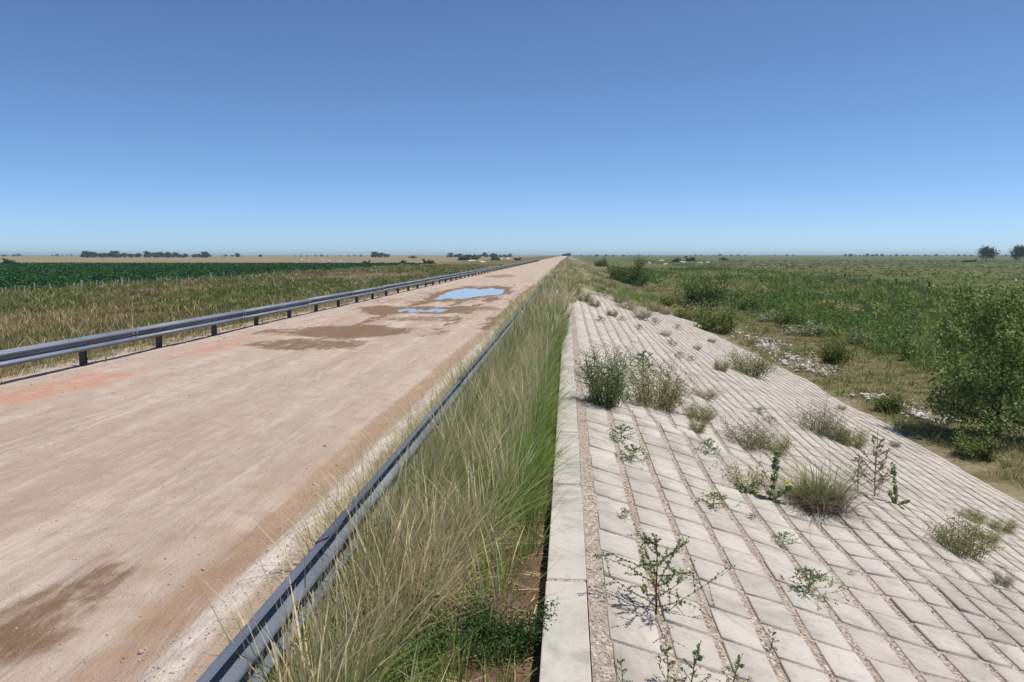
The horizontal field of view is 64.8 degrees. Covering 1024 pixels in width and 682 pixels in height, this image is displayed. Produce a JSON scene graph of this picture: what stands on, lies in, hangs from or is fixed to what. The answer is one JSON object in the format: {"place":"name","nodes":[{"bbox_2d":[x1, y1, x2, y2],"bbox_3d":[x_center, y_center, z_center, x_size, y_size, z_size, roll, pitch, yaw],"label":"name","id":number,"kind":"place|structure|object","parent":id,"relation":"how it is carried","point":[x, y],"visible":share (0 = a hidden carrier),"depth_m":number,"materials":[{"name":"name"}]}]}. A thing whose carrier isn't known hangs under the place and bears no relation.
{"place":"outdoors","nodes":[
{"label":"outdoors","id":0,"kind":"place"},
{"bbox_2d":[0,256,566,681],"bbox_3d":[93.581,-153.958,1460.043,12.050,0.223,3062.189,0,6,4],"label":"road","id":1,"kind":"structure","parent":0,"point":[68,594],"depth_m":10.84,"materials":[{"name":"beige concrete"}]},
{"bbox_2d":[398,308,447,312],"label":"puddle","id":2,"kind":"object","parent":1,"relation":"on","point":[431,310],"visible":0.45,"depth_m":40.94,"materials":[{"name":"blue liquid"}]},
{"bbox_2d":[430,288,504,299],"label":"puddle","id":3,"kind":"object","parent":1,"relation":"on","point":[467,293],"visible":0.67,"depth_m":58.76,"materials":[{"name":"blue liquid"}]},
{"bbox_2d":[0,255,1023,680],"bbox_3d":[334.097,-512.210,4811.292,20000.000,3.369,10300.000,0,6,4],"label":"ground","id":4,"kind":"structure","parent":0,"point":[998,481],"depth_m":220.66,"materials":[{"name":"green plant"}]},
{"bbox_2d":[2,258,17,263],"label":"bush","id":5,"kind":"object","parent":4,"relation":"on","point":[7,261],"visible":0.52,"depth_m":474.87,"materials":[{"name":"green plant"}]},
{"bbox_2d":[80,250,91,257],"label":"tree","id":6,"kind":"object","parent":4,"relation":"on","point":[84,254],"visible":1,"depth_m":1524.23,"materials":[{"name":"green plant"}]},
{"bbox_2d":[5,270,289,291],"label":"fence","id":7,"kind":"object","parent":4,"relation":"on","point":[120,280],"visible":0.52,"depth_m":149.33,"materials":[{"name":"metal"}]},
{"bbox_2d":[143,251,153,257],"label":"tree","id":8,"kind":"object","parent":4,"relation":"on","point":[149,255],"visible":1,"depth_m":1545.91,"materials":[{"name":"green plant"}]},
{"bbox_2d":[0,262,421,288],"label":"crop field","id":9,"kind":"structure","parent":4,"relation":"on","point":[27,274],"depth_m":271.99,"materials":[{"name":"green plant"}]},
{"bbox_2d":[0,260,530,384],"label":"meadow grass","id":10,"kind":"structure","parent":4,"relation":"on","point":[401,273],"depth_m":99.44,"materials":[{"name":"green plant"}]},
{"bbox_2d":[0,259,539,367],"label":"guardrail","id":11,"kind":"object","parent":4,"relation":"on","point":[83,345],"visible":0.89,"depth_m":24.48,"materials":[{"name":"metal"}]},
{"bbox_2d":[285,614,413,681],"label":"weed","id":12,"kind":"object","parent":4,"relation":"on","point":[388,672],"visible":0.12,"depth_m":5.36,"materials":[{"name":"green plant"}]},
{"bbox_2d":[295,563,474,681],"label":"weed","id":13,"kind":"object","parent":4,"relation":"on","point":[431,638],"visible":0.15,"depth_m":5.72,"materials":[{"name":"green plant"}]},
{"bbox_2d":[149,256,627,681],"bbox_3d":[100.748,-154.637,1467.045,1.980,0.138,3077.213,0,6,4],"label":"verge","id":14,"kind":"structure","parent":4,"relation":"on","point":[520,670],"depth_m":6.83,"materials":[{"name":"green plant"}]},
{"bbox_2d":[196,264,559,681],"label":"guardrail","id":15,"kind":"object","parent":14,"relation":"on","point":[228,664],"visible":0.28,"depth_m":5.50,"materials":[{"name":"metal"}]},
{"bbox_2d":[436,576,558,669],"bbox_3d":[-0.081,2.147,6.103,0.894,0.532,1.002,1,6,7],"label":"weed","id":16,"kind":"object","parent":14,"relation":"on","point":[515,638],"visible":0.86,"depth_m":5.98,"materials":[{"name":"green plant"}]},
{"bbox_2d":[393,471,695,681],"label":"weeds","id":17,"kind":"object","parent":14,"relation":"on","point":[456,660],"visible":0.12,"depth_m":6.80,"materials":[{"name":"green plant"}]},
{"bbox_2d":[422,259,435,263],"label":"bush","id":18,"kind":"object","parent":4,"relation":"on","point":[428,262],"visible":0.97,"depth_m":519.22,"materials":[{"name":"green plant"}]},
{"bbox_2d":[457,255,470,259],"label":"bush","id":19,"kind":"object","parent":4,"relation":"on","point":[464,258],"visible":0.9,"depth_m":815.30,"materials":[{"name":"green plant"}]},
{"bbox_2d":[539,303,591,681],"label":"kerb","id":20,"kind":"structure","parent":4,"relation":"on","point":[565,651],"depth_m":7.05,"materials":[{"name":"concrete"}]},
{"bbox_2d":[589,274,605,283],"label":"weed","id":21,"kind":"object","parent":4,"relation":"on","point":[600,280],"visible":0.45,"depth_m":100.57,"materials":[{"name":"green plant"}]},
{"bbox_2d":[593,256,608,265],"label":"bush","id":22,"kind":"object","parent":4,"relation":"on","point":[604,261],"visible":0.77,"depth_m":406.45,"materials":[{"name":"green plant"}]},
{"bbox_2d":[594,285,613,297],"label":"weed","id":23,"kind":"object","parent":4,"relation":"on","point":[599,289],"visible":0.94,"depth_m":70.19,"materials":[{"name":"green plant"}]},
{"bbox_2d":[602,278,618,288],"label":"weed","id":24,"kind":"object","parent":4,"relation":"on","point":[613,283],"visible":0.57,"depth_m":96.76,"materials":[{"name":"green plant"}]},
{"bbox_2d":[603,254,654,286],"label":"bush","id":25,"kind":"object","parent":4,"relation":"on","point":[633,276],"visible":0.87,"depth_m":151.46,"materials":[{"name":"green plant"}]},
{"bbox_2d":[622,281,640,291],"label":"weed","id":26,"kind":"object","parent":4,"relation":"on","point":[627,288],"visible":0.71,"depth_m":109.29,"materials":[{"name":"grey plant"}]},
{"bbox_2d":[570,259,729,332],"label":"bank grass","id":27,"kind":"structure","parent":4,"relation":"on","point":[583,271],"depth_m":99.23,"materials":[{"name":"green plant"}]},
{"bbox_2d":[650,293,697,307],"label":"bush","id":28,"kind":"object","parent":4,"relation":"on","point":[664,301],"visible":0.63,"depth_m":86.89,"materials":[{"name":"green plant"}]},
{"bbox_2d":[684,256,695,260],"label":"bush","id":29,"kind":"object","parent":4,"relation":"on","point":[691,259],"visible":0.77,"depth_m":715.22,"materials":[{"name":"green plant"}]},
{"bbox_2d":[669,297,717,320],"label":"bush","id":30,"kind":"object","parent":4,"relation":"on","point":[682,312],"visible":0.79,"depth_m":72.28,"materials":[{"name":"green plant"}]},
{"bbox_2d":[673,268,736,310],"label":"bush","id":31,"kind":"object","parent":4,"relation":"on","point":[706,293],"visible":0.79,"depth_m":86.72,"materials":[{"name":"green plant"}]},
{"bbox_2d":[691,305,738,334],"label":"bush","id":32,"kind":"object","parent":4,"relation":"on","point":[713,324],"visible":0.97,"depth_m":60.12,"materials":[{"name":"green plant"}]},
{"bbox_2d":[692,299,739,319],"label":"bush","id":33,"kind":"object","parent":4,"relation":"on","point":[718,307],"visible":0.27,"depth_m":70.80,"materials":[{"name":"green plant"}]},
{"bbox_2d":[734,293,768,309],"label":"shrub","id":34,"kind":"object","parent":4,"relation":"on","point":[747,300],"visible":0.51,"depth_m":87.03,"materials":[{"name":"green plant"}]},
{"bbox_2d":[754,309,782,322],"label":"shrub","id":35,"kind":"object","parent":4,"relation":"on","point":[768,318],"visible":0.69,"depth_m":71.94,"materials":[{"name":"green plant"}]},
{"bbox_2d":[771,308,802,327],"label":"shrub","id":36,"kind":"object","parent":4,"relation":"on","point":[787,319],"visible":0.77,"depth_m":67.22,"materials":[{"name":"green plant"}]},
{"bbox_2d":[782,320,835,336],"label":"shrub","id":37,"kind":"object","parent":4,"relation":"on","point":[813,330],"visible":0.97,"depth_m":59.53,"materials":[{"name":"green plant"}]},
{"bbox_2d":[618,266,1023,394],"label":"reeds","id":38,"kind":"object","parent":4,"relation":"on","point":[883,307],"visible":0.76,"depth_m":88.38,"materials":[{"name":"green plant"}]},
{"bbox_2d":[627,259,1023,289],"bbox_3d":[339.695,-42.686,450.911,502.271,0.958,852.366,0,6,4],"label":"pasture grass","id":39,"kind":"structure","parent":4,"relation":"on","point":[834,274],"depth_m":360.31,"materials":[{"name":"green plant"}]},
{"bbox_2d":[812,300,840,312],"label":"shrub","id":40,"kind":"object","parent":4,"relation":"on","point":[831,304],"visible":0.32,"depth_m":82.06,"materials":[{"name":"green plant"}]},
{"bbox_2d":[809,337,858,364],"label":"bush","id":41,"kind":"object","parent":4,"relation":"on","point":[832,355],"visible":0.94,"depth_m":44.34,"materials":[{"name":"green plant"}]},
{"bbox_2d":[717,330,961,425],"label":"rubble","id":42,"kind":"object","parent":4,"relation":"on","point":[906,416],"visible":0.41,"depth_m":43.07,"materials":[{"name":"stone"}]},
{"bbox_2d":[842,328,878,345],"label":"shrub","id":43,"kind":"object","parent":4,"relation":"on","point":[856,338],"visible":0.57,"depth_m":53.42,"materials":[{"name":"green plant"}]},
{"bbox_2d":[862,390,917,412],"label":"bush","id":44,"kind":"object","parent":4,"relation":"on","point":[884,403],"visible":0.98,"depth_m":30.09,"materials":[{"name":"green plant"}]},
{"bbox_2d":[908,334,930,350],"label":"shrub","id":45,"kind":"object","parent":4,"relation":"on","point":[917,340],"visible":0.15,"depth_m":49.53,"materials":[{"name":"green plant"}]},
{"bbox_2d":[844,274,1016,294],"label":"fence","id":46,"kind":"object","parent":4,"relation":"on","point":[929,284],"visible":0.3,"depth_m":127.85,"materials":[{"name":"metal"}]},
{"bbox_2d":[906,270,1023,446],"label":"tree","id":47,"kind":"object","parent":4,"relation":"on","point":[1001,393],"visible":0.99,"depth_m":25.88,"materials":[{"name":"green plant"}]},
{"bbox_2d":[952,430,1007,461],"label":"bush","id":48,"kind":"object","parent":4,"relation":"on","point":[986,451],"visible":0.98,"depth_m":23.12,"materials":[{"name":"green plant"}]},
{"bbox_2d":[975,244,1000,260],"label":"tree","id":49,"kind":"object","parent":4,"relation":"on","point":[988,252],"visible":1,"depth_m":760.30,"materials":[{"name":"green plant"}]},
{"bbox_2d":[1009,245,1023,260],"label":"tree","id":50,"kind":"object","parent":4,"relation":"on","point":[1019,251],"visible":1,"depth_m":761.34,"materials":[{"name":"green plant"}]},
{"bbox_2d":[0,0,1023,254],"label":"sky","id":51,"kind":"structure","parent":0,"point":[190,127],"materials":[{"name":"blue"}]},
{"bbox_2d":[571,288,1023,681],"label":"slope paving","id":52,"kind":"structure","parent":0,"point":[839,655],"depth_m":9.76,"materials":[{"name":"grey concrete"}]},
{"bbox_2d":[560,279,587,294],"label":"weed","id":53,"kind":"object","parent":52,"relation":"on","point":[578,287],"visible":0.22,"depth_m":57.10,"materials":[{"name":"green plant"}]},
{"bbox_2d":[573,285,596,302],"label":"weed","id":54,"kind":"object","parent":52,"relation":"on","point":[586,294],"visible":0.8,"depth_m":50.51,"materials":[{"name":"green plant"}]},
{"bbox_2d":[586,297,601,306],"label":"weed","id":55,"kind":"object","parent":52,"relation":"on","point":[592,303],"visible":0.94,"depth_m":48.62,"materials":[{"name":"green plant"}]},
{"bbox_2d":[568,334,644,408],"bbox_3d":[1.767,0.610,15.290,1.437,1.473,1.678,-1,6,-7],"label":"weed","id":56,"kind":"object","parent":52,"relation":"on","point":[612,391],"visible":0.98,"depth_m":15.14,"materials":[{"name":"green plant"}]},
{"bbox_2d":[605,308,620,316],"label":"weed","id":57,"kind":"object","parent":52,"relation":"on","point":[611,313],"visible":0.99,"depth_m":43.83,"materials":[{"name":"green plant"}]},
{"bbox_2d":[609,292,630,303],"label":"weed","id":58,"kind":"object","parent":52,"relation":"on","point":[620,300],"visible":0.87,"depth_m":65.40,"materials":[{"name":"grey plant"}]},
{"bbox_2d":[614,656,632,681],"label":"weed","id":59,"kind":"object","parent":52,"relation":"on","point":[620,664],"visible":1,"depth_m":5.23,"materials":[{"name":"green plant"}]},
{"bbox_2d":[613,295,638,310],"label":"weed","id":60,"kind":"object","parent":52,"relation":"on","point":[625,306],"visible":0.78,"depth_m":55.96,"materials":[{"name":"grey plant"}]},
{"bbox_2d":[607,424,645,442],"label":"weed","id":61,"kind":"object","parent":52,"relation":"on","point":[614,435],"visible":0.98,"depth_m":12.64,"materials":[{"name":"green plant"}]},
{"bbox_2d":[617,507,636,523],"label":"weed","id":62,"kind":"object","parent":52,"relation":"on","point":[624,512],"visible":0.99,"depth_m":8.73,"materials":[{"name":"green plant"}]},
{"bbox_2d":[613,444,653,465],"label":"weed","id":63,"kind":"object","parent":52,"relation":"on","point":[633,451],"visible":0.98,"depth_m":11.50,"materials":[{"name":"green plant"}]},
{"bbox_2d":[629,301,655,319],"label":"weed","id":64,"kind":"object","parent":52,"relation":"on","point":[643,314],"visible":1,"depth_m":51.52,"materials":[{"name":"grey plant"}]},
{"bbox_2d":[630,350,661,372],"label":"weed","id":65,"kind":"object","parent":52,"relation":"on","point":[642,359],"visible":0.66,"depth_m":23.01,"materials":[{"name":"green plant"}]},
{"bbox_2d":[644,301,665,311],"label":"weed","id":66,"kind":"object","parent":52,"relation":"on","point":[654,308],"visible":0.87,"depth_m":68.56,"materials":[{"name":"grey plant"}]},
{"bbox_2d":[611,342,704,412],"bbox_3d":[3.071,0.842,17.448,1.970,1.591,2.440,-3,7,-25],"label":"weed","id":67,"kind":"object","parent":52,"relation":"on","point":[667,400],"visible":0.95,"depth_m":17.14,"materials":[{"name":"green plant"}]},
{"bbox_2d":[592,524,735,615],"bbox_3d":[1.190,1.883,6.483,0.992,0.752,1.133,3,7,29],"label":"weed","id":68,"kind":"object","parent":52,"relation":"on","point":[649,540],"visible":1,"depth_m":6.54,"materials":[{"name":"green plant"}]},
{"bbox_2d":[658,307,672,314],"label":"weed","id":69,"kind":"object","parent":52,"relation":"on","point":[666,312],"visible":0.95,"depth_m":66.56,"materials":[{"name":"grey plant"}]},
{"bbox_2d":[659,328,674,336],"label":"weed","id":70,"kind":"object","parent":52,"relation":"on","point":[666,334],"visible":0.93,"depth_m":41.09,"materials":[{"name":"grey plant"}]},
{"bbox_2d":[655,638,684,681],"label":"weed","id":71,"kind":"object","parent":52,"relation":"on","point":[666,654],"visible":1,"depth_m":5.39,"materials":[{"name":"green plant"}]},
{"bbox_2d":[677,640,711,681],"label":"weed","id":72,"kind":"object","parent":52,"relation":"on","point":[696,653],"visible":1,"depth_m":5.38,"materials":[{"name":"green plant"}]},
{"bbox_2d":[686,415,707,432],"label":"weed","id":73,"kind":"object","parent":52,"relation":"on","point":[700,428],"visible":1,"depth_m":15.79,"materials":[{"name":"green plant"}]},
{"bbox_2d":[681,396,723,422],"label":"weed","id":74,"kind":"object","parent":52,"relation":"on","point":[696,412],"visible":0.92,"depth_m":16.87,"materials":[{"name":"green plant"}]},
{"bbox_2d":[689,384,721,399],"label":"weed","id":75,"kind":"object","parent":52,"relation":"on","point":[710,396],"visible":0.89,"depth_m":20.29,"materials":[{"name":"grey plant"}]},
{"bbox_2d":[694,437,720,456],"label":"weed","id":76,"kind":"object","parent":52,"relation":"on","point":[708,446],"visible":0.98,"depth_m":13.37,"materials":[{"name":"green plant"}]},
{"bbox_2d":[694,491,745,512],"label":"weed","id":77,"kind":"object","parent":52,"relation":"on","point":[714,496],"visible":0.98,"depth_m":10.28,"materials":[{"name":"green plant"}]},
{"bbox_2d":[712,356,731,372],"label":"weed","id":78,"kind":"object","parent":52,"relation":"on","point":[720,368],"visible":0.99,"depth_m":30.03,"materials":[{"name":"green plant"}]},
{"bbox_2d":[719,654,751,681],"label":"weed","id":79,"kind":"object","parent":52,"relation":"on","point":[737,661],"visible":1,"depth_m":5.59,"materials":[{"name":"green plant"}]},
{"bbox_2d":[709,454,772,490],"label":"weed","id":80,"kind":"object","parent":52,"relation":"on","point":[752,484],"visible":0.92,"depth_m":11.89,"materials":[{"name":"green plant"}]},
{"bbox_2d":[709,403,781,450],"bbox_3d":[4.639,1.734,15.925,1.358,0.952,1.429,-4,7,-32],"label":"weed","id":81,"kind":"object","parent":52,"relation":"on","point":[751,444],"visible":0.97,"depth_m":15.77,"materials":[{"name":"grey plant"}]},
{"bbox_2d":[714,339,782,377],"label":"weed","id":82,"kind":"object","parent":52,"relation":"on","point":[754,368],"visible":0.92,"depth_m":32.66,"materials":[{"name":"green plant"}]},
{"bbox_2d":[745,513,759,518],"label":"weed","id":83,"kind":"object","parent":52,"relation":"on","point":[752,516],"visible":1,"depth_m":10.33,"materials":[{"name":"green plant"}]},
{"bbox_2d":[749,407,778,413],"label":"weed","id":84,"kind":"object","parent":52,"relation":"on","point":[759,409],"visible":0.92,"depth_m":21.83,"materials":[{"name":"green plant"}]},
{"bbox_2d":[733,450,794,500],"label":"weed","id":85,"kind":"object","parent":52,"relation":"on","point":[772,486],"visible":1,"depth_m":11.56,"materials":[{"name":"green plant"}]},
{"bbox_2d":[763,629,778,649],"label":"weed","id":86,"kind":"object","parent":52,"relation":"on","point":[773,633],"visible":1,"depth_m":6.50,"materials":[{"name":"green plant"}]},
{"bbox_2d":[763,416,779,423],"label":"weed","id":87,"kind":"object","parent":52,"relation":"on","point":[768,418],"visible":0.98,"depth_m":20.82,"materials":[{"name":"green plant"}]},
{"bbox_2d":[752,430,795,454],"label":"weed","id":88,"kind":"object","parent":52,"relation":"on","point":[777,447],"visible":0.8,"depth_m":16.11,"materials":[{"name":"green plant"}]},
{"bbox_2d":[770,531,801,548],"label":"weed","id":89,"kind":"object","parent":52,"relation":"on","point":[783,535],"visible":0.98,"depth_m":9.51,"materials":[{"name":"green plant"}]},
{"bbox_2d":[778,565,849,608],"bbox_3d":[2.964,2.439,7.997,0.664,0.396,0.703,4,7,33],"label":"weed","id":90,"kind":"object","parent":52,"relation":"on","point":[817,576],"visible":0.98,"depth_m":8.02,"materials":[{"name":"green plant"}]},
{"bbox_2d":[784,392,851,436],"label":"weed","id":91,"kind":"object","parent":52,"relation":"on","point":[822,430],"visible":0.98,"depth_m":21.36,"materials":[{"name":"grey plant"}]},
{"bbox_2d":[726,439,930,524],"bbox_3d":[4.395,1.987,11.654,3.190,0.932,3.429,0,6,4],"label":"grass tussock","id":92,"kind":"object","parent":52,"relation":"on","point":[815,495],"depth_m":11.68,"materials":[{"name":"green plant"}]},
{"bbox_2d":[815,420,852,440],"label":"weed","id":93,"kind":"object","parent":52,"relation":"on","point":[833,436],"visible":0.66,"depth_m":21.26,"materials":[{"name":"green plant"}]},
{"bbox_2d":[837,403,846,410],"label":"weed","id":94,"kind":"object","parent":52,"relation":"on","point":[842,408],"visible":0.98,"depth_m":28.89,"materials":[{"name":"grey plant"}]},
{"bbox_2d":[833,421,874,448],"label":"weed","id":95,"kind":"object","parent":52,"relation":"on","point":[847,440],"visible":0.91,"depth_m":21.03,"materials":[{"name":"green plant"}]},
{"bbox_2d":[844,457,876,490],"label":"weed","id":96,"kind":"object","parent":52,"relation":"on","point":[859,465],"visible":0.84,"depth_m":14.34,"materials":[{"name":"green plant"}]},
{"bbox_2d":[853,429,898,496],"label":"weed","id":97,"kind":"object","parent":52,"relation":"on","point":[875,463],"visible":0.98,"depth_m":14.15,"materials":[{"name":"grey plant"}]},
{"bbox_2d":[888,435,901,446],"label":"weed","id":98,"kind":"object","parent":52,"relation":"on","point":[897,445],"visible":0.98,"depth_m":22.97,"materials":[{"name":"grey plant"}]},
{"bbox_2d":[887,462,910,505],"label":"weed","id":99,"kind":"object","parent":52,"relation":"on","point":[894,492],"visible":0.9,"depth_m":13.98,"materials":[{"name":"green plant"}]},
{"bbox_2d":[922,508,1006,561],"bbox_3d":[6.228,2.626,11.097,1.132,0.820,1.163,1,6,6],"label":"weed","id":100,"kind":"object","parent":52,"relation":"on","point":[966,541],"visible":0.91,"depth_m":10.99,"materials":[{"name":"green plant"}]},
{"bbox_2d":[952,505,992,524],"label":"weed","id":101,"kind":"object","parent":52,"relation":"on","point":[968,516],"visible":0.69,"depth_m":15.35,"materials":[{"name":"green plant"}]},
{"bbox_2d":[971,525,1011,544],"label":"weed","id":102,"kind":"object","parent":52,"relation":"on","point":[991,534],"visible":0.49,"depth_m":13.49,"materials":[{"name":"green plant"}]},
{"bbox_2d":[984,516,1018,534],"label":"weed","id":103,"kind":"object","parent":52,"relation":"on","point":[1008,528],"visible":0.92,"depth_m":15.53,"materials":[{"name":"green plant"}]},
{"bbox_2d":[985,564,1021,588],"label":"weed","id":104,"kind":"object","parent":52,"relation":"on","point":[1008,580],"visible":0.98,"depth_m":9.96,"materials":[{"name":"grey plant"}]},
{"bbox_2d":[639,285,1023,490],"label":"grassy ground","id":105,"kind":"structure","parent":0,"point":[835,377],"depth_m":38.87,"materials":[{"name":"green plant"}]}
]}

